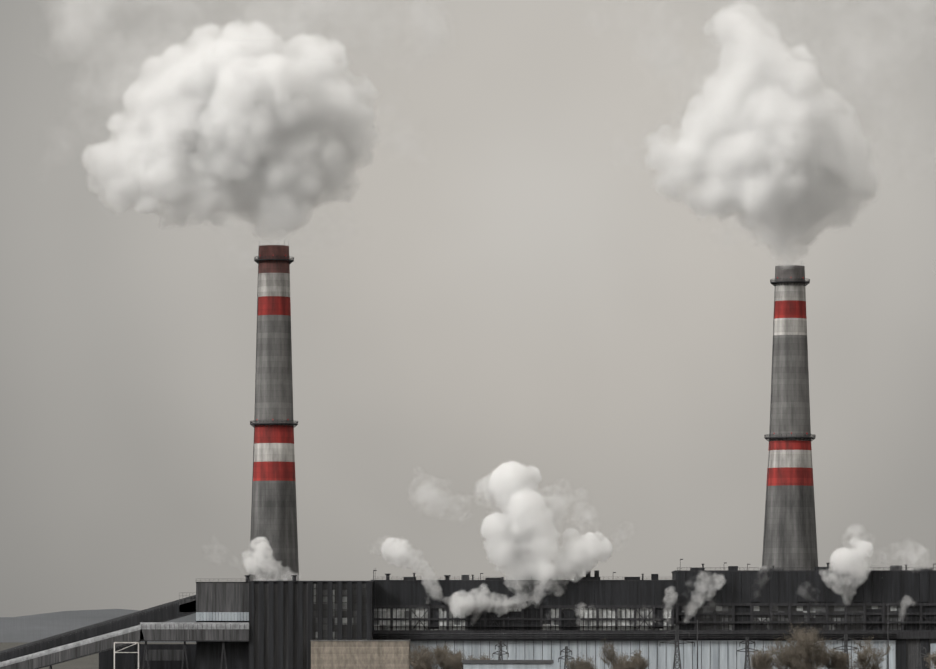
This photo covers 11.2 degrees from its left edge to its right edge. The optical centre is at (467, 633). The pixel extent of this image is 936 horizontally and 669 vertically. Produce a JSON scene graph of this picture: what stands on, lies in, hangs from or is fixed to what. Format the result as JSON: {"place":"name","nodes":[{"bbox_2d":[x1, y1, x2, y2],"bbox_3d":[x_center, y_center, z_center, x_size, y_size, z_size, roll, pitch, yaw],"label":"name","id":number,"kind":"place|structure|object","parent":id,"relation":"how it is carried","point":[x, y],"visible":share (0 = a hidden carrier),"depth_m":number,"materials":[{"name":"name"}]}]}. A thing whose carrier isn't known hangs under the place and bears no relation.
{"place":"outdoors","nodes":[
{"label":"outdoors","id":0,"kind":"place"},
{"bbox_2d":[0,642,195,668],"bbox_3d":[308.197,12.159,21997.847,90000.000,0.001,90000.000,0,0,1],"label":"terrain","id":1,"kind":"structure","parent":0,"point":[89,662],"depth_m":4613.48,"materials":[{"name":"grey"}]},
{"bbox_2d":[249,240,298,580],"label":"chimney","id":2,"kind":"object","parent":1,"relation":"on","point":[273,512],"visible":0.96,"depth_m":2056.38,"materials":[{"name":"concrete"}]},
{"bbox_2d":[248,581,373,668],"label":"building","id":3,"kind":"structure","parent":1,"relation":"on","point":[289,621],"depth_m":1986.55,"materials":[{"name":"metal"}]},
{"bbox_2d":[407,642,440,668],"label":"bush","id":4,"kind":"object","parent":1,"relation":"on","point":[419,661],"visible":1,"depth_m":1837.82,"materials":[{"name":"brown plant"}]},
{"bbox_2d":[420,644,453,668],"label":"tree","id":5,"kind":"object","parent":1,"relation":"on","point":[445,665],"visible":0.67,"depth_m":1848.38,"materials":[{"name":"brown plant"}]},
{"bbox_2d":[430,643,462,668],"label":"tree","id":6,"kind":"object","parent":1,"relation":"on","point":[438,653],"visible":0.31,"depth_m":1851.51,"materials":[{"name":"brown plant"}]},
{"bbox_2d":[0,609,895,641],"bbox_3d":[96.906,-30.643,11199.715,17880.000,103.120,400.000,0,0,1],"label":"distant ridge","id":7,"kind":"structure","parent":1,"relation":"on","point":[30,628],"depth_m":11014.36,"materials":[{"name":"grey"}]},
{"bbox_2d":[441,650,494,668],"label":"bush","id":8,"kind":"object","parent":1,"relation":"on","point":[458,662],"visible":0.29,"depth_m":1821.66,"materials":[{"name":"brown plant"}]},
{"bbox_2d":[493,640,508,659],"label":"pylon","id":9,"kind":"object","parent":1,"relation":"on","point":[500,643],"visible":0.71,"depth_m":1879.50,"materials":[{"name":"metal"}]},
{"bbox_2d":[558,646,573,668],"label":"pylon","id":10,"kind":"object","parent":1,"relation":"on","point":[566,649],"visible":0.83,"depth_m":1889.16,"materials":[{"name":"metal"}]},
{"bbox_2d":[565,654,597,668],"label":"bush","id":11,"kind":"object","parent":1,"relation":"on","point":[580,665],"visible":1,"depth_m":1853.36,"materials":[{"name":"brown plant"}]},
{"bbox_2d":[599,638,640,668],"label":"bush","id":12,"kind":"object","parent":1,"relation":"on","point":[610,657],"visible":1,"depth_m":1824.28,"materials":[{"name":"brown plant"}]},
{"bbox_2d":[612,650,651,668],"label":"tree","id":13,"kind":"object","parent":1,"relation":"on","point":[643,663],"visible":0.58,"depth_m":1846.96,"materials":[{"name":"brown plant"}]},
{"bbox_2d":[660,626,694,668],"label":"pylon","id":14,"kind":"object","parent":1,"relation":"on","point":[676,639],"visible":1,"depth_m":1838.38,"materials":[{"name":"metal"}]},
{"bbox_2d":[736,637,758,668],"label":"pylon","id":15,"kind":"object","parent":1,"relation":"on","point":[747,640],"visible":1,"depth_m":1878.02,"materials":[{"name":"metal"}]},
{"bbox_2d":[747,647,778,668],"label":"bush","id":16,"kind":"object","parent":1,"relation":"on","point":[761,661],"visible":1,"depth_m":1822.51,"materials":[{"name":"brown plant"}]},
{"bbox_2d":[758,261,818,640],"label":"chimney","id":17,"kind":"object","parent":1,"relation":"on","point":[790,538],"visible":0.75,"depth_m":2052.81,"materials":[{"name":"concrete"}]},
{"bbox_2d":[763,626,830,668],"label":"bush","id":18,"kind":"object","parent":1,"relation":"on","point":[778,665],"visible":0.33,"depth_m":1837.55,"materials":[{"name":"brown plant"}]},
{"bbox_2d":[773,621,823,668],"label":"bush","id":19,"kind":"object","parent":1,"relation":"on","point":[788,655],"visible":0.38,"depth_m":1834.05,"materials":[{"name":"brown plant"}]},
{"bbox_2d":[786,625,840,668],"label":"bush","id":20,"kind":"object","parent":1,"relation":"on","point":[822,655],"visible":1,"depth_m":1823.27,"materials":[{"name":"brown plant"}]},
{"bbox_2d":[819,646,860,668],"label":"bush","id":21,"kind":"object","parent":1,"relation":"on","point":[839,660],"visible":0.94,"depth_m":1836.24,"materials":[{"name":"brown plant"}]},
{"bbox_2d":[833,634,858,668],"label":"pylon","id":22,"kind":"object","parent":1,"relation":"on","point":[845,640],"visible":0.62,"depth_m":1857.51,"materials":[{"name":"metal"}]},
{"bbox_2d":[850,634,893,668],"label":"bush","id":23,"kind":"object","parent":1,"relation":"on","point":[863,660],"visible":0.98,"depth_m":1846.04,"materials":[{"name":"brown plant"}]},
{"bbox_2d":[885,604,891,668],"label":"pole","id":24,"kind":"object","parent":1,"relation":"on","point":[888,606],"visible":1,"depth_m":1907.74,"materials":[{"name":"metal"}]},
{"bbox_2d":[910,643,928,668],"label":"pylon","id":25,"kind":"object","parent":1,"relation":"on","point":[919,655],"visible":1,"depth_m":1877.14,"materials":[{"name":"metal"}]},
{"bbox_2d":[924,651,935,668],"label":"tree","id":26,"kind":"object","parent":1,"relation":"on","point":[932,658],"visible":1,"depth_m":1839.16,"materials":[{"name":"brown plant"}]},
{"bbox_2d":[0,579,248,668],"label":"factory building","id":27,"kind":"structure","parent":0,"point":[217,631],"depth_m":1991.71,"materials":[{"name":"metal"}]},
{"bbox_2d":[0,0,935,628],"label":"sky","id":28,"kind":"structure","parent":0,"point":[536,247],"materials":[{"name":"grey"}]},
{"bbox_2d":[462,660,553,668],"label":"yard shed","id":29,"kind":"structure","parent":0,"point":[507,664],"depth_m":1740.10,"materials":[{"name":"metal"}]},
{"bbox_2d":[310,570,935,668],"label":"boiler house","id":30,"kind":"structure","parent":0,"point":[742,613],"depth_m":1998.14,"materials":[{"name":"metal"}]},
{"bbox_2d":[244,559,935,631],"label":"rooftop vents","id":31,"kind":"object","parent":30,"relation":"on","point":[655,576],"visible":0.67,"depth_m":2004.03,"materials":[{"name":"metal"}]},
{"bbox_2d":[697,620,697,668],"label":"pole","id":32,"kind":"object","parent":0,"point":[697,644],"visible":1,"depth_m":1908.70,"materials":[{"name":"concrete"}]}
]}

